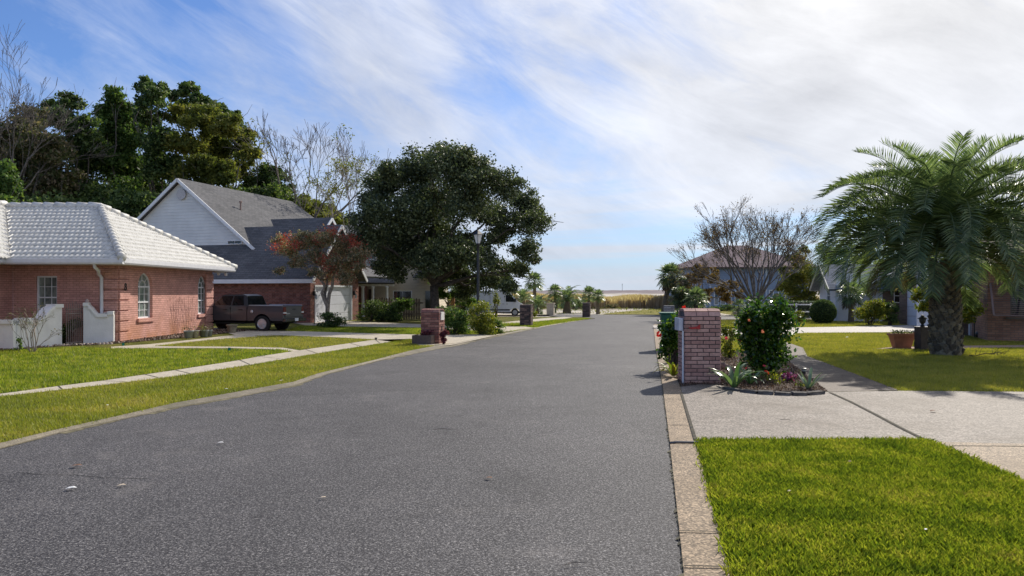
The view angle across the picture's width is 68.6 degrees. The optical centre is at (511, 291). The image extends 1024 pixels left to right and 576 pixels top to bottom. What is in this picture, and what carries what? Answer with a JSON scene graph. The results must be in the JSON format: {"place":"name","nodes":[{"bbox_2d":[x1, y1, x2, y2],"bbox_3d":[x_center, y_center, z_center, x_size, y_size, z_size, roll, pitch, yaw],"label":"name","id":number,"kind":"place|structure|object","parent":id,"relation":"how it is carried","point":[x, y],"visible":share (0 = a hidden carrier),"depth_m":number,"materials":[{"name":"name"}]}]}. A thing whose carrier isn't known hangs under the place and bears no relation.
{"place":"outdoors","nodes":[
{"label":"outdoors","id":0,"kind":"place"},
{"bbox_2d":[0,345,300,392],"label":"grass","id":1,"kind":"structure","parent":0,"point":[62,354],"depth_m":16.42,"materials":[{"name":"plant"}]},
{"bbox_2d":[114,335,256,346],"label":"path","id":2,"kind":"structure","parent":0,"point":[223,337],"depth_m":24.43,"materials":[{"name":"concrete"}]},
{"bbox_2d":[2,340,387,394],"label":"pavement","id":3,"kind":"structure","parent":0,"point":[249,361],"depth_m":15.64,"materials":[{"name":"concrete"}]},
{"bbox_2d":[111,346,308,351],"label":"path","id":4,"kind":"structure","parent":0,"point":[294,350],"depth_m":20.93,"materials":[{"name":"concrete"}]},
{"bbox_2d":[0,316,585,440],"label":"lawn","id":5,"kind":"structure","parent":0,"point":[251,326],"depth_m":18.69,"materials":[{"name":"plant"}]},
{"bbox_2d":[0,320,15,348],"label":"courtyard wall","id":6,"kind":"structure","parent":5,"relation":"on","point":[7,336],"depth_m":20.21,"materials":[{"name":"white paint"}]},
{"bbox_2d":[0,158,25,202],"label":"broadleaf tree","id":7,"kind":"object","parent":5,"relation":"on","point":[10,187],"visible":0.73,"depth_m":46.29,"materials":[{"name":"green plant"}]},
{"bbox_2d":[2,303,63,351],"bbox_3d":[-12.330,0.934,19.337,1.463,1.346,1.075,0,0,27],"label":"bare shrub","id":8,"kind":"object","parent":5,"relation":"on","point":[35,324],"visible":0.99,"depth_m":19.34,"materials":[{"name":"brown plant"}]},
{"bbox_2d":[14,304,63,347],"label":"courtyard wall","id":9,"kind":"structure","parent":5,"relation":"on","point":[50,324],"depth_m":21.37,"materials":[{"name":"white paint"}]},
{"bbox_2d":[0,101,88,201],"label":"broadleaf tree","id":10,"kind":"object","parent":5,"relation":"on","point":[55,152],"visible":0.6,"depth_m":56.34,"materials":[{"name":"green plant"}]},
{"bbox_2d":[18,187,89,202],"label":"broadleaf tree","id":11,"kind":"object","parent":5,"relation":"on","point":[58,197],"visible":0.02,"depth_m":52.27,"materials":[{"name":"green plant"}]},
{"bbox_2d":[0,20,115,198],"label":"bare tree","id":12,"kind":"object","parent":5,"relation":"on","point":[28,107],"visible":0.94,"depth_m":52.40,"materials":[{"name":"brown plant"}]},
{"bbox_2d":[62,319,82,342],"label":"shrub","id":13,"kind":"object","parent":5,"relation":"on","point":[63,335],"visible":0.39,"depth_m":22.88,"materials":[{"name":"green plant"}]},
{"bbox_2d":[83,299,114,342],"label":"courtyard wall","id":14,"kind":"structure","parent":5,"relation":"on","point":[98,327],"depth_m":22.73,"materials":[{"name":"white paint"}]},
{"bbox_2d":[65,301,82,343],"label":"iron gate","id":15,"kind":"structure","parent":14,"relation":"attached to","point":[74,313],"depth_m":22.33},
{"bbox_2d":[0,200,237,341],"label":"brick house","id":16,"kind":"structure","parent":5,"relation":"on","point":[135,274],"depth_m":24.08,"materials":[{"name":"red brick"}]},
{"bbox_2d":[37,276,56,312],"bbox_3d":[-14.337,0.185,23.184,0.647,1.330,0.053,0,0,0],"label":"window","id":17,"kind":"structure","parent":16,"relation":"in","point":[46,285],"depth_m":23.20,"materials":[{"name":"white glass"}]},
{"bbox_2d":[138,273,149,317],"bbox_3d":[-12.233,0.130,24.795,0.053,1.500,0.980,0,0,0],"label":"window","id":18,"kind":"structure","parent":16,"relation":"in","point":[143,283],"depth_m":24.93,"materials":[{"name":"white glass"}]},
{"bbox_2d":[198,276,204,313],"bbox_3d":[-12.233,0.130,29.388,0.053,1.500,0.879,0,0,0],"label":"window","id":19,"kind":"structure","parent":16,"relation":"in","point":[201,285],"depth_m":29.54,"materials":[{"name":"white glass"}]},
{"bbox_2d":[0,328,246,350],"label":"gravel","id":20,"kind":"structure","parent":5,"relation":"on","point":[180,335],"depth_m":24.94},
{"bbox_2d":[73,176,176,217],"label":"broadleaf tree","id":21,"kind":"object","parent":5,"relation":"on","point":[136,204],"visible":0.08,"depth_m":53.25,"materials":[{"name":"green plant"}]},
{"bbox_2d":[0,339,433,442],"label":"grass","id":22,"kind":"structure","parent":5,"relation":"on","point":[176,387],"depth_m":11.71,"materials":[{"name":"plant"}]},
{"bbox_2d":[137,178,388,322],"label":"brick house","id":23,"kind":"structure","parent":5,"relation":"on","point":[238,228],"depth_m":40.55,"materials":[{"name":"grey"}]},
{"bbox_2d":[316,287,349,321],"bbox_3d":[-9.438,0.671,39.458,0.045,1.850,3.750,0,0,16],"label":"garage door","id":24,"kind":"structure","parent":23,"relation":"in","point":[340,300],"depth_m":39.90,"materials":[{"name":"metal"}]},
{"bbox_2d":[155,335,374,348],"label":"grass","id":25,"kind":"structure","parent":5,"relation":"on","point":[255,341],"depth_m":23.00,"materials":[{"name":"plant"}]},
{"bbox_2d":[225,112,327,204],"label":"bare tree","id":26,"kind":"object","parent":5,"relation":"on","point":[275,159],"visible":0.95,"depth_m":58.75,"materials":[{"name":"grey plant"}]},
{"bbox_2d":[265,224,375,321],"bbox_3d":[-8.955,-0.718,35.211,5.463,4.837,3.479,0,0,0],"label":"crape myrtle","id":27,"kind":"object","parent":5,"relation":"on","point":[335,263],"visible":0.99,"depth_m":34.80,"materials":[{"name":"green plant"}]},
{"bbox_2d":[314,311,349,327],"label":"shrub","id":28,"kind":"object","parent":5,"relation":"on","point":[338,321],"visible":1,"depth_m":32.32,"materials":[{"name":"green plant"}]},
{"bbox_2d":[300,123,391,224],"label":"bare tree","id":29,"kind":"object","parent":5,"relation":"on","point":[342,170],"visible":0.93,"depth_m":55.79,"materials":[{"name":"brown plant"}]},
{"bbox_2d":[353,299,385,321],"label":"shrub","id":30,"kind":"object","parent":5,"relation":"on","point":[369,309],"visible":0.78,"depth_m":39.18,"materials":[{"name":"green plant"}]},
{"bbox_2d":[286,325,476,333],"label":"grass","id":31,"kind":"structure","parent":5,"relation":"on","point":[375,329],"depth_m":30.14,"materials":[{"name":"plant"}]},
{"bbox_2d":[371,302,398,321],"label":"shrub","id":32,"kind":"object","parent":5,"relation":"on","point":[384,315],"visible":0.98,"depth_m":38.92,"materials":[{"name":"green plant"}]},
{"bbox_2d":[343,225,447,316],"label":"house","id":33,"kind":"structure","parent":5,"relation":"on","point":[372,288],"depth_m":49.00,"materials":[{"name":"paint"}]},
{"bbox_2d":[393,291,411,300],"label":"window","id":34,"kind":"structure","parent":33,"relation":"in","point":[396,294],"depth_m":49.05,"materials":[{"name":"grey glass"}]},
{"bbox_2d":[384,297,414,321],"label":"shrub","id":35,"kind":"object","parent":5,"relation":"on","point":[399,305],"visible":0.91,"depth_m":39.02,"materials":[{"name":"green plant"}]},
{"bbox_2d":[403,298,422,319],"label":"picket fence","id":36,"kind":"object","parent":5,"relation":"on","point":[414,314],"visible":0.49,"depth_m":42.00,"materials":[{"name":"brown wood"}]},
{"bbox_2d":[427,278,476,307],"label":"broadleaf tree","id":37,"kind":"object","parent":5,"relation":"on","point":[443,294],"visible":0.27,"depth_m":42.75,"materials":[{"name":"green plant"}]},
{"bbox_2d":[341,137,563,308],"bbox_3d":[-2.740,-3.070,37.811,10.830,9.539,8.801,0,0,0],"label":"oak tree","id":38,"kind":"object","parent":5,"relation":"on","point":[443,250],"visible":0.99,"depth_m":36.45,"materials":[{"name":"green plant"}]},
{"bbox_2d":[436,304,470,333],"bbox_3d":[-2.211,1.054,27.636,1.523,1.172,1.167,0,0,-19],"label":"shrub","id":39,"kind":"object","parent":5,"relation":"on","point":[457,320],"visible":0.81,"depth_m":27.44,"materials":[{"name":"green plant"}]},
{"bbox_2d":[464,300,500,334],"bbox_3d":[-1.070,0.957,27.380,1.373,1.380,1.245,0,0,0],"label":"shrub","id":40,"kind":"object","parent":5,"relation":"on","point":[482,323],"visible":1,"depth_m":27.13,"materials":[{"name":"green plant"}]},
{"bbox_2d":[468,291,521,315],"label":"cargo van","id":41,"kind":"object","parent":5,"relation":"on","point":[508,304],"visible":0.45,"depth_m":48.74,"materials":[{"name":"white metal"}]},
{"bbox_2d":[520,304,532,325],"bbox_3d":[0.667,1.099,34.695,0.529,1.002,0.489,0,0,14],"label":"brick mailbox","id":42,"kind":"object","parent":5,"relation":"on","point":[526,314],"visible":0.98,"depth_m":34.48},
{"bbox_2d":[469,317,590,331],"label":"grass","id":43,"kind":"structure","parent":5,"relation":"on","point":[540,323],"depth_m":36.67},
{"bbox_2d":[214,328,499,345],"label":"driveway","id":44,"kind":"structure","parent":0,"point":[455,339],"depth_m":26.62,"materials":[{"name":"concrete"}]},
{"bbox_2d":[212,294,305,330],"bbox_3d":[-10.879,0.854,30.733,4.602,1.491,1.594,0,0,14],"label":"pickup truck","id":45,"kind":"object","parent":44,"relation":"on","point":[259,312],"visible":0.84,"depth_m":30.04,"materials":[{"name":"paint"}]},
{"bbox_2d":[412,308,444,343],"bbox_3d":[-2.502,1.060,22.611,0.760,1.081,0.854,0,0,14],"label":"brick mailbox","id":46,"kind":"object","parent":44,"relation":"on","point":[432,319],"visible":0.84,"depth_m":22.48,"materials":[{"name":"red brick"}]},
{"bbox_2d":[0,314,810,575],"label":"road","id":47,"kind":"structure","parent":0,"point":[558,433],"depth_m":6.49,"materials":[{"name":"asphalt"}]},
{"bbox_2d":[0,326,546,448],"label":"kerb dirt","id":48,"kind":"structure","parent":47,"relation":"on","point":[300,384],"depth_m":11.09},
{"bbox_2d":[0,318,594,448],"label":"kerb","id":49,"kind":"structure","parent":47,"relation":"on","point":[151,410],"depth_m":11.14,"materials":[{"name":"concrete"}]},
{"bbox_2d":[654,335,683,575],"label":"kerb dirt","id":50,"kind":"structure","parent":47,"relation":"on","point":[678,543],"depth_m":5.65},
{"bbox_2d":[654,324,728,575],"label":"gutter","id":51,"kind":"object","parent":47,"relation":"on","point":[699,544],"visible":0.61,"depth_m":5.82,"materials":[{"name":"concrete"}]},
{"bbox_2d":[653,361,677,375],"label":"strap leaf plant","id":52,"kind":"object","parent":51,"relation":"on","point":[672,370],"visible":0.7,"depth_m":13.93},
{"bbox_2d":[764,300,813,317],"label":"car","id":53,"kind":"object","parent":47,"relation":"on","point":[803,307],"visible":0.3,"depth_m":46.02,"materials":[{"name":"metal"}]},
{"bbox_2d":[296,321,530,331],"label":"driveway","id":54,"kind":"structure","parent":0,"point":[364,324],"depth_m":34.45,"materials":[{"name":"concrete"}]},
{"bbox_2d":[473,229,482,328],"bbox_3d":[-1.428,-0.535,31.500,0.297,4.270,0.297,0,0,45],"label":"street lamp","id":55,"kind":"object","parent":54,"relation":"on","point":[477,234],"visible":0.68,"depth_m":31.45,"materials":[{"name":"black metal"}]},
{"bbox_2d":[0,0,1023,290],"label":"sky","id":56,"kind":"structure","parent":0,"point":[626,116],"materials":[{"name":"blue"}]},
{"bbox_2d":[449,290,817,293],"bbox_3d":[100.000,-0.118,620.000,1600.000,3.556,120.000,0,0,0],"label":"dunes","id":57,"kind":"structure","parent":0,"point":[626,291],"depth_m":587.19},
{"bbox_2d":[492,294,819,524],"bbox_3d":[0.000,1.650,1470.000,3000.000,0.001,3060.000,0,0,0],"label":"ground","id":58,"kind":"structure","parent":0,"point":[580,311],"depth_m":61.88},
{"bbox_2d":[36,86,118,202],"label":"broadleaf tree","id":59,"kind":"object","parent":58,"relation":"on","point":[91,186],"visible":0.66,"depth_m":59.98,"materials":[{"name":"green plant"}]},
{"bbox_2d":[86,77,163,201],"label":"broadleaf tree","id":60,"kind":"object","parent":58,"relation":"on","point":[117,128],"visible":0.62,"depth_m":63.17,"materials":[{"name":"green plant"}]},
{"bbox_2d":[126,74,183,195],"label":"broadleaf tree","id":61,"kind":"object","parent":58,"relation":"on","point":[157,165],"visible":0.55,"depth_m":60.17,"materials":[{"name":"green plant"}]},
{"bbox_2d":[166,80,251,184],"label":"broadleaf tree","id":62,"kind":"object","parent":58,"relation":"on","point":[189,89],"visible":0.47,"depth_m":65.11,"materials":[{"name":"green plant"}]},
{"bbox_2d":[160,100,265,190],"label":"broadleaf tree","id":63,"kind":"object","parent":58,"relation":"on","point":[206,162],"visible":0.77,"depth_m":59.02,"materials":[{"name":"green plant"}]},
{"bbox_2d":[223,118,296,188],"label":"bare tree","id":64,"kind":"object","parent":58,"relation":"on","point":[259,160],"visible":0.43,"depth_m":62.99,"materials":[{"name":"grey plant"}]},
{"bbox_2d":[233,161,301,206],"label":"broadleaf tree","id":65,"kind":"object","parent":58,"relation":"on","point":[268,184],"visible":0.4,"depth_m":62.69,"materials":[{"name":"green plant"}]},
{"bbox_2d":[291,193,348,224],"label":"broadleaf tree","id":66,"kind":"object","parent":58,"relation":"on","point":[338,218],"visible":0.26,"depth_m":64.07,"materials":[{"name":"green plant"}]},
{"bbox_2d":[280,122,398,217],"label":"bare tree","id":67,"kind":"object","parent":58,"relation":"on","point":[323,202],"visible":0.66,"depth_m":58.51,"materials":[{"name":"grey plant"}]},
{"bbox_2d":[513,287,538,308],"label":"palm tree","id":68,"kind":"object","parent":58,"relation":"on","point":[522,294],"visible":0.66,"depth_m":59.67,"materials":[{"name":"green plant"}]},
{"bbox_2d":[521,272,544,311],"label":"palm tree","id":69,"kind":"object","parent":58,"relation":"on","point":[534,286],"visible":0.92,"depth_m":55.80,"materials":[{"name":"green plant"}]},
{"bbox_2d":[522,294,553,315],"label":"palm tree","id":70,"kind":"object","parent":58,"relation":"on","point":[536,302],"visible":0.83,"depth_m":51.77,"materials":[{"name":"green plant"}]},
{"bbox_2d":[548,285,587,312],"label":"palm tree","id":71,"kind":"object","parent":58,"relation":"on","point":[566,298],"visible":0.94,"depth_m":56.72,"materials":[{"name":"green plant"}]},
{"bbox_2d":[589,289,604,313],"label":"palm tree","id":72,"kind":"object","parent":58,"relation":"on","point":[598,293],"visible":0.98,"depth_m":54.37,"materials":[{"name":"green plant"}]},
{"bbox_2d":[448,291,819,308],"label":"reeds","id":73,"kind":"object","parent":58,"relation":"on","point":[650,301],"visible":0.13,"depth_m":72.90,"materials":[{"name":"plant"}]},
{"bbox_2d":[668,195,834,305],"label":"bare tree","id":74,"kind":"object","parent":58,"relation":"on","point":[715,240],"visible":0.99,"depth_m":42.83,"materials":[{"name":"brown plant"}]},
{"bbox_2d":[605,308,764,314],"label":"lawn","id":75,"kind":"structure","parent":0,"point":[647,312],"depth_m":56.79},
{"bbox_2d":[655,262,686,311],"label":"palm tree","id":76,"kind":"object","parent":75,"relation":"on","point":[667,269],"visible":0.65,"depth_m":51.79,"materials":[{"name":"green plant"}]},
{"bbox_2d":[666,274,707,307],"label":"broadleaf tree","id":77,"kind":"object","parent":75,"relation":"on","point":[677,294],"visible":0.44,"depth_m":49.55,"materials":[{"name":"green plant"}]},
{"bbox_2d":[683,286,707,307],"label":"palm tree","id":78,"kind":"object","parent":75,"relation":"on","point":[695,292],"visible":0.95,"depth_m":46.79,"materials":[{"name":"green plant"}]},
{"bbox_2d":[683,263,743,307],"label":"broadleaf tree","id":79,"kind":"object","parent":75,"relation":"on","point":[720,291],"visible":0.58,"depth_m":52.23,"materials":[{"name":"brown plant"}]},
{"bbox_2d":[669,246,811,309],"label":"blue house","id":80,"kind":"structure","parent":75,"relation":"on","point":[722,274],"depth_m":66.00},
{"bbox_2d":[771,244,819,300],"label":"broadleaf tree","id":81,"kind":"object","parent":75,"relation":"on","point":[791,288],"visible":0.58,"depth_m":54.86,"materials":[{"name":"green plant"}]},
{"bbox_2d":[813,241,856,264],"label":"broadleaf tree","id":82,"kind":"object","parent":75,"relation":"on","point":[833,260],"visible":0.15,"depth_m":56.59,"materials":[{"name":"green plant"}]},
{"bbox_2d":[653,325,916,335],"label":"driveway","id":83,"kind":"structure","parent":0,"point":[885,328],"depth_m":31.14,"materials":[{"name":"concrete"}]},
{"bbox_2d":[784,342,895,391],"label":"pavement","id":84,"kind":"structure","parent":0,"point":[835,379],"depth_m":13.91,"materials":[{"name":"concrete"}]},
{"bbox_2d":[59,340,967,566],"bbox_3d":[0.180,1.566,13.871,14.220,0.015,18.198,0,0,14],"label":"pavement joint","id":85,"kind":"object","parent":84,"relation":"on","point":[689,420],"visible":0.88,"depth_m":9.07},
{"bbox_2d":[676,319,1022,575],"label":"lawn","id":86,"kind":"structure","parent":0,"point":[882,381],"depth_m":15.27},
{"bbox_2d":[676,350,826,390],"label":"mulch","id":87,"kind":"object","parent":86,"relation":"on","point":[754,382],"visible":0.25,"depth_m":12.89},
{"bbox_2d":[656,305,685,367],"bbox_3d":[3.231,0.947,15.060,0.697,1.376,0.857,0,0,22],"label":"hibiscus bush","id":88,"kind":"object","parent":87,"relation":"on","point":[669,342],"visible":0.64,"depth_m":15.08,"materials":[{"name":"green plant"}]},
{"bbox_2d":[675,308,720,382],"bbox_3d":[3.246,0.949,13.186,0.714,1.301,0.644,0,0,2],"label":"brick mailbox","id":89,"kind":"object","parent":87,"relation":"on","point":[699,342],"visible":0.96,"depth_m":12.89,"materials":[{"name":"brick"}]},
{"bbox_2d":[720,324,737,357],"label":"shrub","id":90,"kind":"object","parent":87,"relation":"on","point":[727,347],"visible":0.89,"depth_m":17.64,"materials":[{"name":"green plant"}]},
{"bbox_2d":[709,361,762,387],"bbox_3d":[3.583,1.341,12.268,0.947,0.469,1.098,0,0,0],"label":"strap leaf plant","id":91,"kind":"object","parent":87,"relation":"on","point":[735,379],"visible":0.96,"depth_m":12.17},
{"bbox_2d":[728,366,771,383],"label":"strap leaf plant","id":92,"kind":"object","parent":87,"relation":"on","point":[748,380],"visible":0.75,"depth_m":12.77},
{"bbox_2d":[732,290,807,375],"bbox_3d":[4.754,0.803,14.199,1.789,1.684,1.260,0,0,-36],"label":"hibiscus bush","id":93,"kind":"object","parent":87,"relation":"on","point":[762,339],"visible":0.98,"depth_m":14.04,"materials":[{"name":"green plant"}]},
{"bbox_2d":[794,366,826,388],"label":"strap leaf plant","id":94,"kind":"object","parent":87,"relation":"on","point":[809,384],"visible":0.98,"depth_m":12.18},
{"bbox_2d":[720,319,905,327],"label":"grass","id":95,"kind":"structure","parent":86,"relation":"on","point":[836,323],"depth_m":36.15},
{"bbox_2d":[809,299,836,322],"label":"clipped shrub","id":96,"kind":"object","parent":86,"relation":"on","point":[822,310],"visible":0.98,"depth_m":37.11,"materials":[{"name":"green plant"}]},
{"bbox_2d":[835,282,865,321],"bbox_3d":[17.435,0.498,38.526,1.722,2.304,1.751,0,0,0],"label":"palm tree","id":97,"kind":"object","parent":86,"relation":"on","point":[849,303],"visible":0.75,"depth_m":38.34,"materials":[{"name":"green plant"}]},
{"bbox_2d":[693,435,1023,575],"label":"grass","id":98,"kind":"structure","parent":86,"relation":"on","point":[965,510],"depth_m":5.38,"materials":[{"name":"plant"}]},
{"bbox_2d":[848,297,893,324],"bbox_3d":[16.943,0.950,35.249,1.708,1.386,1.542,0,0,0],"label":"shrub","id":99,"kind":"object","parent":86,"relation":"on","point":[876,313],"visible":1,"depth_m":35.00,"materials":[{"name":"green plant"}]},
{"bbox_2d":[809,252,942,324],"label":"house","id":100,"kind":"structure","parent":86,"relation":"on","point":[907,314],"depth_m":39.69,"materials":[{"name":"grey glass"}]},
{"bbox_2d":[907,288,916,324],"bbox_3d":[19.032,0.726,35.142,0.030,1.737,1.113,0,0,-26],"label":"garage door","id":101,"kind":"structure","parent":100,"relation":"in","point":[911,311],"depth_m":35.43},
{"bbox_2d":[883,302,900,324],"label":"shrub","id":102,"kind":"object","parent":86,"relation":"on","point":[893,318],"visible":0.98,"depth_m":34.91,"materials":[{"name":"green plant"}]},
{"bbox_2d":[787,332,1023,391],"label":"grass","id":103,"kind":"structure","parent":86,"relation":"on","point":[806,343],"depth_m":16.58,"materials":[{"name":"plant"}]},
{"bbox_2d":[808,130,1023,355],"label":"palm tree","id":104,"kind":"object","parent":86,"relation":"on","point":[943,213],"visible":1,"depth_m":17.76,"materials":[{"name":"green plant"}]},
{"bbox_2d":[913,315,928,349],"bbox_3d":[11.180,1.120,20.426,0.330,0.960,0.330,0,0,-6],"label":"lantern post","id":105,"kind":"object","parent":86,"relation":"on","point":[921,333],"visible":0.9,"depth_m":20.33,"materials":[{"name":"black metal"}]},
{"bbox_2d":[909,278,987,324],"bbox_3d":[14.005,0.588,24.015,2.743,2.224,1.912,0,0,0],"label":"broadleaf tree","id":106,"kind":"object","parent":86,"relation":"on","point":[969,315],"visible":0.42,"depth_m":23.59,"materials":[{"name":"green plant"}]},
{"bbox_2d":[917,239,998,335],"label":"house","id":107,"kind":"structure","parent":86,"relation":"on","point":[966,330],"depth_m":30.35,"materials":[{"name":"beige brick"}]},
{"bbox_2d":[970,241,1023,341],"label":"brick house","id":108,"kind":"structure","parent":86,"relation":"on","point":[1001,318],"depth_m":23.87,"materials":[{"name":"red brick"}]},
{"bbox_2d":[1010,282,1023,316],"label":"window","id":109,"kind":"structure","parent":108,"relation":"in","point":[1011,303],"depth_m":23.78,"materials":[{"name":"white metal"}]},
{"bbox_2d":[681,384,1023,443],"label":"driveway","id":110,"kind":"structure","parent":0,"point":[978,416],"depth_m":9.63,"materials":[{"name":"concrete"}]},
{"bbox_2d":[880,345,1023,348],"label":"path","id":111,"kind":"structure","parent":0,"point":[986,346],"depth_m":21.52,"materials":[{"name":"concrete"}]},
{"bbox_2d":[887,329,913,347],"bbox_3d":[10.914,1.325,20.998,0.700,0.550,0.322,0,0,-3],"label":"planter","id":112,"kind":"object","parent":111,"relation":"on","point":[900,339],"visible":1,"depth_m":20.89,"materials":[{"name":"ceramic"}]},
{"bbox_2d":[936,442,1023,478],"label":"pavement","id":113,"kind":"structure","parent":0,"point":[1008,456],"depth_m":7.29,"materials":[{"name":"concrete"}]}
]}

